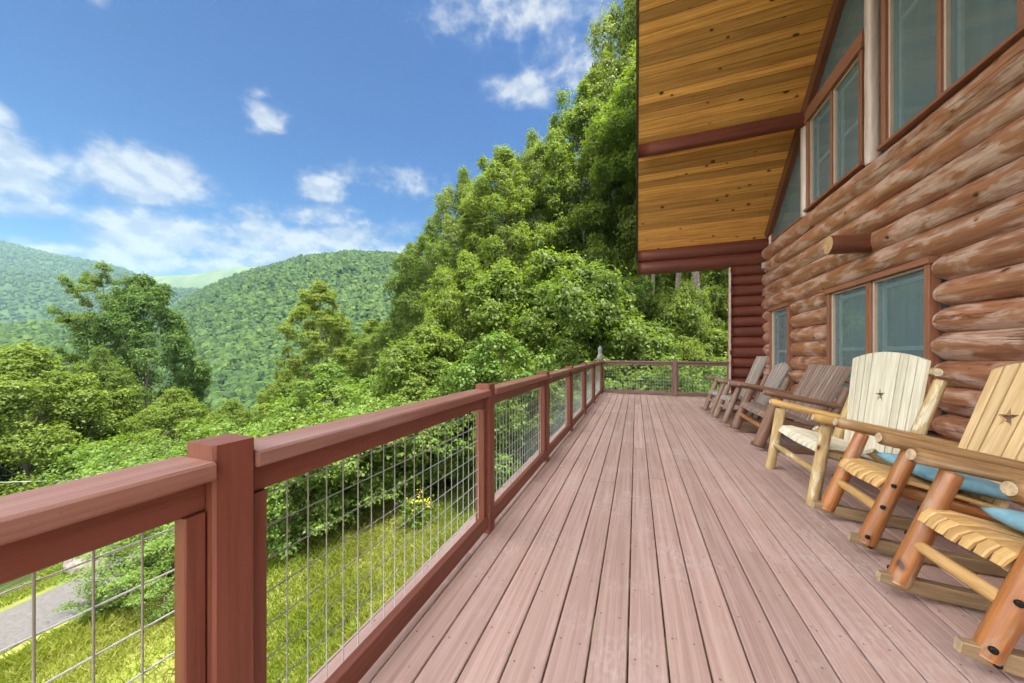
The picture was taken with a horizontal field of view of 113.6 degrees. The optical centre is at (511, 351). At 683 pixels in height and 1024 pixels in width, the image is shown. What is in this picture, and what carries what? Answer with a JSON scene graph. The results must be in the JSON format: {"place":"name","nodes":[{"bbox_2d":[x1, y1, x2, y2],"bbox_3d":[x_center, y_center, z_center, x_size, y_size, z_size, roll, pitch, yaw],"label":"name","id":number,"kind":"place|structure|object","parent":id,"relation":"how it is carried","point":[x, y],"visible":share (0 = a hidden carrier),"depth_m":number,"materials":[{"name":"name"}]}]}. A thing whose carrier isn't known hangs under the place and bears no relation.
{"place":"outdoors","nodes":[
{"label":"outdoors","id":0,"kind":"place"},
{"bbox_2d":[0,539,172,652],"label":"road","id":1,"kind":"structure","parent":0,"point":[16,624],"depth_m":7.07,"materials":[{"name":"grey asphalt"}]},
{"bbox_2d":[0,0,632,275],"label":"sky","id":2,"kind":"structure","parent":0,"point":[153,137],"materials":[{"name":"blue"}]},
{"bbox_2d":[0,246,710,682],"bbox_3d":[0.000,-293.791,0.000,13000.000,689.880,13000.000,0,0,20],"label":"ground","id":3,"kind":"structure","parent":0,"point":[198,280],"depth_m":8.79,"materials":[{"name":"green plant"}]},
{"bbox_2d":[0,429,42,495],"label":"tree","id":4,"kind":"object","parent":3,"relation":"on","point":[31,470],"visible":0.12,"depth_m":21.02,"materials":[{"name":"green plant"}]},
{"bbox_2d":[0,378,62,479],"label":"tree","id":5,"kind":"object","parent":3,"relation":"on","point":[21,434],"depth_m":37.59,"materials":[{"name":"green plant"}]},
{"bbox_2d":[0,340,147,496],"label":"tree","id":6,"kind":"object","parent":3,"relation":"on","point":[19,390],"visible":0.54,"depth_m":20.52,"materials":[{"name":"green plant"}]},
{"bbox_2d":[50,573,125,626],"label":"shrub","id":7,"kind":"object","parent":3,"relation":"on","point":[77,605],"visible":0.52,"depth_m":6.47,"materials":[{"name":"green plant"}]},
{"bbox_2d":[63,544,117,575],"bbox_3d":[-11.220,5.505,8.937,1.113,0.995,0.889,0,0,20],"label":"boulder","id":8,"kind":"object","parent":3,"relation":"on","point":[67,563],"visible":0.14,"depth_m":8.59,"materials":[{"name":"grey stone"}]},
{"bbox_2d":[44,260,141,382],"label":"tree","id":9,"kind":"object","parent":3,"relation":"on","point":[91,281],"visible":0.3,"depth_m":31.90,"materials":[{"name":"green plant"}]},
{"bbox_2d":[32,342,158,481],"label":"tree","id":10,"kind":"object","parent":3,"relation":"on","point":[101,365],"visible":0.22,"depth_m":24.14,"materials":[{"name":"green plant"}]},
{"bbox_2d":[22,437,185,487],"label":"shrub","id":11,"kind":"object","parent":3,"relation":"on","point":[75,454],"visible":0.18,"depth_m":10.96,"materials":[{"name":"green plant"}]},
{"bbox_2d":[46,541,174,617],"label":"shrub","id":12,"kind":"object","parent":3,"relation":"on","point":[109,587],"visible":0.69,"depth_m":6.59,"materials":[{"name":"green plant"}]},
{"bbox_2d":[49,522,174,591],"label":"shrub","id":13,"kind":"object","parent":3,"relation":"on","point":[138,554],"visible":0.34,"depth_m":7.14,"materials":[{"name":"green plant"}]},
{"bbox_2d":[99,521,174,575],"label":"shrub","id":14,"kind":"object","parent":3,"relation":"on","point":[171,540],"visible":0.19,"depth_m":7.19,"materials":[{"name":"green plant"}]},
{"bbox_2d":[64,271,218,467],"bbox_3d":[-37.063,3.911,33.529,12.123,23.975,12.609,0,0,-39],"label":"tree","id":15,"kind":"object","parent":3,"relation":"on","point":[123,315],"visible":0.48,"depth_m":32.27,"materials":[{"name":"green plant"}]},
{"bbox_2d":[118,550,174,620],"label":"shrub","id":16,"kind":"object","parent":3,"relation":"on","point":[166,605],"visible":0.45,"depth_m":6.45,"materials":[{"name":"green plant"}]},
{"bbox_2d":[65,424,230,532],"bbox_3d":[-11.108,4.090,10.502,3.377,3.314,3.475,0,0,34],"label":"shrub","id":17,"kind":"object","parent":3,"relation":"on","point":[111,467],"visible":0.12,"depth_m":9.99,"materials":[{"name":"green plant"}]},
{"bbox_2d":[139,393,156,406],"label":"tree","id":18,"kind":"object","parent":3,"relation":"on","point":[149,401],"visible":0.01,"depth_m":51.12,"materials":[{"name":"green plant"}]},
{"bbox_2d":[109,386,227,464],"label":"tree","id":19,"kind":"object","parent":3,"relation":"on","point":[179,406],"visible":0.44,"depth_m":23.02,"materials":[{"name":"green plant"}]},
{"bbox_2d":[183,417,254,455],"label":"shrub","id":20,"kind":"object","parent":3,"relation":"on","point":[221,420],"visible":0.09,"depth_m":13.32,"materials":[{"name":"green plant"}]},
{"bbox_2d":[153,416,310,459],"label":"shrub","id":21,"kind":"object","parent":3,"relation":"on","point":[198,434],"visible":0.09,"depth_m":10.05,"materials":[{"name":"green plant"}]},
{"bbox_2d":[206,397,260,434],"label":"tree","id":22,"kind":"object","parent":3,"relation":"on","point":[230,407],"visible":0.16,"depth_m":26.78,"materials":[{"name":"green plant"}]},
{"bbox_2d":[0,240,520,434],"bbox_3d":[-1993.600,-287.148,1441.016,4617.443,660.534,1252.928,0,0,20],"label":"forest","id":23,"kind":"object","parent":3,"relation":"on","point":[234,320],"visible":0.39,"depth_m":386.60,"materials":[{"name":"green plant"}]},
{"bbox_2d":[252,414,317,499],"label":"shrub","id":24,"kind":"object","parent":3,"relation":"on","point":[277,418],"visible":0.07,"depth_m":11.38,"materials":[{"name":"green plant"}]},
{"bbox_2d":[251,367,320,428],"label":"tree","id":25,"kind":"object","parent":3,"relation":"on","point":[286,378],"visible":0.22,"depth_m":21.30,"materials":[{"name":"green plant"}]},
{"bbox_2d":[266,481,315,533],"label":"shrub","id":26,"kind":"object","parent":3,"relation":"on","point":[278,500],"visible":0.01,"depth_m":9.03,"materials":[{"name":"green plant"}]},
{"bbox_2d":[270,277,361,419],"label":"tree","id":27,"kind":"object","parent":3,"relation":"on","point":[325,321],"visible":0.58,"depth_m":24.00,"materials":[{"name":"green plant"}]},
{"bbox_2d":[265,415,366,559],"bbox_3d":[-5.543,3.362,8.470,3.424,3.265,3.328,0,0,12],"label":"shrub","id":28,"kind":"object","parent":3,"relation":"on","point":[280,525],"visible":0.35,"depth_m":8.08,"materials":[{"name":"green plant"}]},
{"bbox_2d":[232,389,399,532],"bbox_3d":[-5.219,3.015,9.222,3.997,3.811,3.884,0,0,-43],"label":"shrub","id":29,"kind":"object","parent":3,"relation":"on","point":[299,498],"visible":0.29,"depth_m":8.76,"materials":[{"name":"green plant"}]},
{"bbox_2d":[279,359,367,471],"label":"shrub","id":30,"kind":"object","parent":3,"relation":"on","point":[326,378],"visible":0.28,"depth_m":13.93,"materials":[{"name":"green plant"}]},
{"bbox_2d":[288,312,373,403],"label":"tree","id":31,"kind":"object","parent":3,"relation":"on","point":[306,345],"visible":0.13,"depth_m":43.12,"materials":[{"name":"green plant"}]},
{"bbox_2d":[335,394,388,485],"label":"shrub","id":32,"kind":"object","parent":3,"relation":"on","point":[355,403],"visible":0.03,"depth_m":12.03,"materials":[{"name":"green plant"}]},
{"bbox_2d":[300,390,426,519],"bbox_3d":[-4.416,3.034,9.981,3.799,3.622,3.692,0,0,44],"label":"shrub","id":33,"kind":"object","parent":3,"relation":"on","point":[365,496],"visible":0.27,"depth_m":9.43,"materials":[{"name":"green plant"}]},
{"bbox_2d":[345,318,386,409],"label":"tree","id":34,"kind":"object","parent":3,"relation":"on","point":[364,345],"visible":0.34,"depth_m":23.36,"materials":[{"name":"green plant"}]},
{"bbox_2d":[367,321,401,376],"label":"tree","id":35,"kind":"object","parent":3,"relation":"on","point":[370,352],"depth_m":55.94,"materials":[{"name":"green plant"}]},
{"bbox_2d":[317,377,454,506],"bbox_3d":[-3.627,2.795,10.420,4.164,3.970,4.046,0,0,-45],"label":"shrub","id":36,"kind":"object","parent":3,"relation":"on","point":[421,441],"visible":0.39,"depth_m":9.84,"materials":[{"name":"green plant"}]},
{"bbox_2d":[355,356,447,477],"bbox_3d":[-4.386,2.322,13.017,5.108,4.863,4.139,0,0,44],"label":"shrub","id":37,"kind":"object","parent":3,"relation":"on","point":[370,379],"visible":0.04,"depth_m":12.67,"materials":[{"name":"green plant"}]},
{"bbox_2d":[388,253,433,343],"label":"tree","id":38,"kind":"object","parent":3,"relation":"on","point":[418,302],"visible":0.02,"depth_m":39.98,"materials":[{"name":"green plant"}]},
{"bbox_2d":[367,219,461,367],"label":"tree","id":39,"kind":"object","parent":3,"relation":"on","point":[406,298],"visible":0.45,"depth_m":21.09,"materials":[{"name":"green plant"}]},
{"bbox_2d":[320,321,511,482],"bbox_3d":[-3.294,1.823,13.231,5.962,6.085,7.438,0,0,20],"label":"tree","id":40,"kind":"object","parent":3,"relation":"on","point":[395,359],"visible":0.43,"depth_m":11.85,"materials":[{"name":"green plant"}]},
{"bbox_2d":[390,486,443,533],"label":"flowering plant","id":41,"kind":"object","parent":3,"relation":"on","point":[418,501],"visible":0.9,"depth_m":8.91,"materials":[{"name":"green plant"}]},
{"bbox_2d":[377,390,475,494],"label":"shrub","id":42,"kind":"object","parent":3,"relation":"on","point":[418,466],"visible":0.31,"depth_m":10.23,"materials":[{"name":"green plant"}]},
{"bbox_2d":[415,372,501,484],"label":"shrub","id":43,"kind":"object","parent":3,"relation":"on","point":[442,447],"visible":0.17,"depth_m":10.32,"materials":[{"name":"green plant"}]},
{"bbox_2d":[414,162,513,328],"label":"tree","id":44,"kind":"object","parent":3,"relation":"on","point":[448,224],"visible":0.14,"depth_m":25.51,"materials":[{"name":"green plant"}]},
{"bbox_2d":[417,249,525,390],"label":"tree","id":45,"kind":"object","parent":3,"relation":"on","point":[447,304],"visible":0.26,"depth_m":15.68,"materials":[{"name":"green plant"}]},
{"bbox_2d":[431,358,529,467],"bbox_3d":[-1.220,2.299,12.582,4.283,4.202,4.407,0,0,-27],"label":"shrub","id":46,"kind":"object","parent":3,"relation":"on","point":[478,372],"visible":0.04,"depth_m":11.46,"materials":[{"name":"green plant"}]},
{"bbox_2d":[438,327,574,488],"bbox_3d":[-0.449,1.816,10.874,5.519,5.254,4.471,0,0,10],"label":"tree","id":47,"kind":"object","parent":3,"relation":"on","point":[504,342],"visible":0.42,"depth_m":10.13,"materials":[{"name":"green plant"}]},
{"bbox_2d":[456,142,559,344],"bbox_3d":[-0.204,-6.390,23.885,8.227,16.873,9.431,0,0,-38],"label":"tree","id":48,"kind":"object","parent":3,"relation":"on","point":[486,196],"visible":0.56,"depth_m":22.16,"materials":[{"name":"green plant"}]},
{"bbox_2d":[455,348,564,464],"bbox_3d":[0.194,2.105,12.275,4.608,4.521,4.742,0,0,18],"label":"shrub","id":49,"kind":"object","parent":3,"relation":"on","point":[528,446],"visible":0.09,"depth_m":11.37,"materials":[{"name":"green plant"}]},
{"bbox_2d":[447,241,638,436],"bbox_3d":[1.488,-0.603,16.016,10.914,9.375,8.749,0,0,-16],"label":"tree","id":50,"kind":"object","parent":3,"relation":"on","point":[507,283],"visible":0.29,"depth_m":14.89,"materials":[{"name":"green plant"}]},
{"bbox_2d":[496,126,590,342],"bbox_3d":[1.968,-8.236,25.983,7.756,18.270,8.244,0,0,36],"label":"tree","id":51,"kind":"object","parent":3,"relation":"on","point":[526,160],"visible":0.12,"depth_m":24.32,"materials":[{"name":"green plant"}]},
{"bbox_2d":[512,362,589,450],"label":"shrub","id":52,"kind":"object","parent":3,"relation":"on","point":[552,397],"depth_m":12.03,"materials":[{"name":"green plant"}]},
{"bbox_2d":[513,370,595,442],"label":"bush","id":53,"kind":"object","parent":3,"relation":"on","point":[557,420],"visible":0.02,"depth_m":11.81,"materials":[{"name":"green plant"}]},
{"bbox_2d":[537,133,583,255],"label":"tree","id":54,"kind":"object","parent":3,"relation":"on","point":[567,177],"depth_m":33.31,"materials":[{"name":"green plant"}]},
{"bbox_2d":[541,341,589,383],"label":"bush","id":55,"kind":"object","parent":3,"relation":"on","point":[555,353],"visible":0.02,"depth_m":12.98,"materials":[{"name":"green plant"}]},
{"bbox_2d":[536,373,595,431],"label":"bush","id":56,"kind":"object","parent":3,"relation":"on","point":[561,398],"visible":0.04,"depth_m":11.55,"materials":[{"name":"green plant"}]},
{"bbox_2d":[533,63,637,290],"bbox_3d":[5.861,-9.934,25.365,9.496,21.640,10.886,0,0,37],"label":"tree","id":57,"kind":"object","parent":3,"relation":"on","point":[572,122],"visible":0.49,"depth_m":22.50,"materials":[{"name":"green plant"}]},
{"bbox_2d":[499,258,672,417],"bbox_3d":[3.162,0.181,14.785,7.200,8.572,8.982,0,0,12],"label":"tree","id":58,"kind":"object","parent":3,"relation":"on","point":[573,301],"visible":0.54,"depth_m":12.43,"materials":[{"name":"green plant"}]},
{"bbox_2d":[551,368,668,410],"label":"bush","id":59,"kind":"object","parent":3,"relation":"on","point":[561,395],"visible":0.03,"depth_m":10.77,"materials":[{"name":"green plant"}]},
{"bbox_2d":[587,371,635,393],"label":"bush","id":60,"kind":"object","parent":3,"relation":"on","point":[613,378],"depth_m":11.51,"materials":[{"name":"green plant"}]},
{"bbox_2d":[580,57,648,309],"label":"tree","id":61,"kind":"object","parent":3,"relation":"on","point":[631,70],"visible":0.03,"depth_m":19.59,"materials":[{"name":"green plant"}]},
{"bbox_2d":[559,308,674,405],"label":"tree","id":62,"kind":"object","parent":3,"relation":"on","point":[601,343],"visible":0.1,"depth_m":13.06,"materials":[{"name":"green plant"}]},
{"bbox_2d":[582,42,654,295],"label":"tree","id":63,"kind":"object","parent":3,"relation":"on","point":[596,127],"visible":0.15,"depth_m":17.74,"materials":[{"name":"green plant"}]},
{"bbox_2d":[560,0,684,294],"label":"tree","id":64,"kind":"object","parent":3,"relation":"on","point":[624,33],"visible":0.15,"depth_m":23.36,"materials":[{"name":"green plant"}]},
{"bbox_2d":[563,350,708,396],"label":"bush","id":65,"kind":"object","parent":3,"relation":"on","point":[618,384],"visible":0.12,"depth_m":10.26,"materials":[{"name":"green plant"}]},
{"bbox_2d":[599,72,680,288],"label":"tree","id":66,"kind":"object","parent":3,"relation":"on","point":[615,166],"visible":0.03,"depth_m":16.93,"materials":[{"name":"green plant"}]},
{"bbox_2d":[614,275,684,373],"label":"tree","id":67,"kind":"object","parent":3,"relation":"on","point":[641,288],"visible":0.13,"depth_m":15.14,"materials":[{"name":"green plant"}]},
{"bbox_2d":[617,99,699,299],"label":"tree","id":68,"kind":"object","parent":3,"relation":"on","point":[632,164],"visible":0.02,"depth_m":15.88,"materials":[{"name":"green plant"}]},
{"bbox_2d":[632,273,685,307],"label":"tree","id":69,"kind":"object","parent":3,"relation":"on","point":[660,282],"visible":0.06,"depth_m":19.76,"materials":[{"name":"green plant"}]},
{"bbox_2d":[613,332,708,390],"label":"tree","id":70,"kind":"object","parent":3,"relation":"on","point":[674,351],"visible":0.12,"depth_m":11.82,"materials":[{"name":"green plant"}]},
{"bbox_2d":[305,392,1023,682],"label":"deck","id":71,"kind":"structure","parent":3,"relation":"on","point":[525,594],"depth_m":1.74,"materials":[{"name":"paint"}]},
{"bbox_2d":[0,359,602,682],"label":"deck railing","id":72,"kind":"object","parent":71,"relation":"on","point":[208,496],"visible":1,"depth_m":0.82,"materials":[{"name":"red paint"}]},
{"bbox_2d":[597,346,602,358],"bbox_3d":[2.553,0.015,9.713,0.164,0.395,0.172,0,0,20],"label":"post ornament","id":73,"kind":"object","parent":72,"relation":"on","point":[599,355],"visible":0.99,"depth_m":9.66,"materials":[{"name":"grey"}]},
{"bbox_2d":[603,360,728,396],"bbox_3d":[4.111,0.707,9.179,3.135,0.984,0.142,0,0,20],"label":"deck railing","id":74,"kind":"object","parent":71,"relation":"on","point":[674,380],"visible":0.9,"depth_m":9.06,"materials":[{"name":"paint"}]},
{"bbox_2d":[700,356,769,416],"bbox_3d":[4.210,0.635,6.274,1.103,1.118,0.627,0,0,17],"label":"rocking chair","id":75,"kind":"object","parent":71,"relation":"on","point":[758,366],"visible":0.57,"depth_m":6.15,"materials":[{"name":"weathered grey wood"}]},
{"bbox_2d":[711,362,800,427],"bbox_3d":[3.961,0.681,5.513,1.103,1.026,0.609,0,0,17],"label":"rocking chair","id":76,"kind":"object","parent":71,"relation":"on","point":[779,372],"visible":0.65,"depth_m":5.39,"materials":[{"name":"weathered grey wood"}]},
{"bbox_2d":[729,364,851,454],"bbox_3d":[3.623,0.680,4.397,1.103,1.028,1.115,0,0,20],"label":"rocking chair","id":77,"kind":"object","parent":71,"relation":"on","point":[819,386],"visible":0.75,"depth_m":4.07,"materials":[{"name":"brown wood"}]},
{"bbox_2d":[765,352,947,505],"bbox_3d":[2.882,0.612,2.912,0.866,1.225,0.974,0,0,20],"label":"armchair","id":78,"kind":"object","parent":71,"relation":"on","point":[887,389],"visible":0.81,"depth_m":2.71,"materials":[{"name":"beige wood"}]},
{"bbox_2d":[812,362,1023,576],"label":"rocking chair","id":79,"kind":"object","parent":71,"relation":"on","point":[994,432],"visible":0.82,"depth_m":1.97,"materials":[{"name":"brown wood"}]},
{"bbox_2d":[875,452,1018,501],"bbox_3d":[2.628,0.745,2.045,0.400,0.091,0.500,12,4,21],"label":"seat cushion","id":80,"kind":"object","parent":79,"relation":"on","point":[978,485],"visible":0.48,"depth_m":1.85,"materials":[{"name":"blue fabric"}]},
{"bbox_2d":[875,447,1023,677],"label":"rocking chair","id":81,"kind":"object","parent":71,"relation":"on","point":[992,642],"visible":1,"depth_m":1.46,"materials":[{"name":"brown wood"}]},
{"bbox_2d":[979,507,1023,532],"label":"seat cushion","id":82,"kind":"object","parent":81,"relation":"on","point":[1014,519],"visible":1,"depth_m":1.43,"materials":[{"name":"blue fabric"}]},
{"bbox_2d":[617,358,726,395],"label":"bush","id":83,"kind":"object","parent":3,"relation":"on","point":[708,372],"visible":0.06,"depth_m":9.83,"materials":[{"name":"green plant"}]},
{"bbox_2d":[619,200,728,319],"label":"tree","id":84,"kind":"object","parent":3,"relation":"on","point":[633,270],"visible":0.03,"depth_m":19.34,"materials":[{"name":"green plant"}]},
{"bbox_2d":[642,288,707,359],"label":"tree","id":85,"kind":"object","parent":3,"relation":"on","point":[663,309],"visible":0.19,"depth_m":14.36,"materials":[{"name":"green plant"}]},
{"bbox_2d":[644,352,727,396],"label":"bush","id":86,"kind":"object","parent":3,"relation":"on","point":[699,374],"visible":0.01,"depth_m":11.31,"materials":[{"name":"green plant"}]},
{"bbox_2d":[664,277,726,367],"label":"tree","id":87,"kind":"object","parent":3,"relation":"on","point":[685,293],"visible":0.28,"depth_m":13.96,"materials":[{"name":"green plant"}]},
{"bbox_2d":[674,331,727,383],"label":"tree","id":88,"kind":"object","parent":3,"relation":"on","point":[691,347],"visible":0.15,"depth_m":12.79,"materials":[{"name":"green plant"}]},
{"bbox_2d":[682,325,728,383],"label":"tree","id":89,"kind":"object","parent":3,"relation":"on","point":[717,335],"visible":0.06,"depth_m":13.19,"materials":[{"name":"green plant"}]},
{"bbox_2d":[688,281,728,335],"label":"tree","id":90,"kind":"object","parent":3,"relation":"on","point":[718,295],"visible":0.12,"depth_m":15.02,"materials":[{"name":"green plant"}]},
{"bbox_2d":[701,361,726,389],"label":"bush","id":91,"kind":"object","parent":3,"relation":"on","point":[725,371],"visible":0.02,"depth_m":11.39,"materials":[{"name":"green plant"}]},
{"bbox_2d":[700,320,728,357],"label":"tree","id":92,"kind":"object","parent":3,"relation":"on","point":[727,327],"depth_m":14.04,"materials":[{"name":"green plant"}]},
{"bbox_2d":[703,270,727,318],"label":"tree","id":93,"kind":"object","parent":3,"relation":"on","point":[713,273],"visible":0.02,"depth_m":21.91,"materials":[{"name":"green plant"}]},
{"bbox_2d":[636,0,1023,441],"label":"log cabin","id":94,"kind":"object","parent":3,"relation":"on","point":[850,173],"visible":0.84,"depth_m":5.41,"materials":[{"name":"brown wood"}]},
{"bbox_2d":[767,302,796,391],"bbox_3d":[6.102,-0.067,7.488,0.314,1.947,1.140,0,0,20],"label":"window","id":95,"kind":"structure","parent":94,"relation":"in","point":[788,328],"depth_m":7.81,"materials":[{"name":"paint"}]},
{"bbox_2d":[771,217,800,241],"bbox_3d":[5.975,-3.494,7.290,0.050,1.697,1.650,0,0,20],"label":"gable window","id":96,"kind":"structure","parent":94,"relation":"in","point":[772,234],"depth_m":7.43,"materials":[{"name":"brown wood"}]},
{"bbox_2d":[803,41,885,211],"bbox_3d":[5.384,-3.524,5.504,0.314,1.741,1.720,0,0,20],"label":"window","id":97,"kind":"structure","parent":94,"relation":"in","point":[844,155],"depth_m":5.49,"materials":[{"name":"paint"}]},
{"bbox_2d":[824,255,949,429],"bbox_3d":[5.030,-0.097,4.590,0.314,1.887,2.160,0,0,20],"label":"window","id":98,"kind":"structure","parent":94,"relation":"in","point":[870,306],"depth_m":4.48,"materials":[{"name":"paint"}]},
{"bbox_2d":[876,0,1023,150],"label":"window","id":99,"kind":"structure","parent":94,"relation":"in","point":[954,41],"depth_m":3.66,"materials":[{"name":"paint"}]}
]}

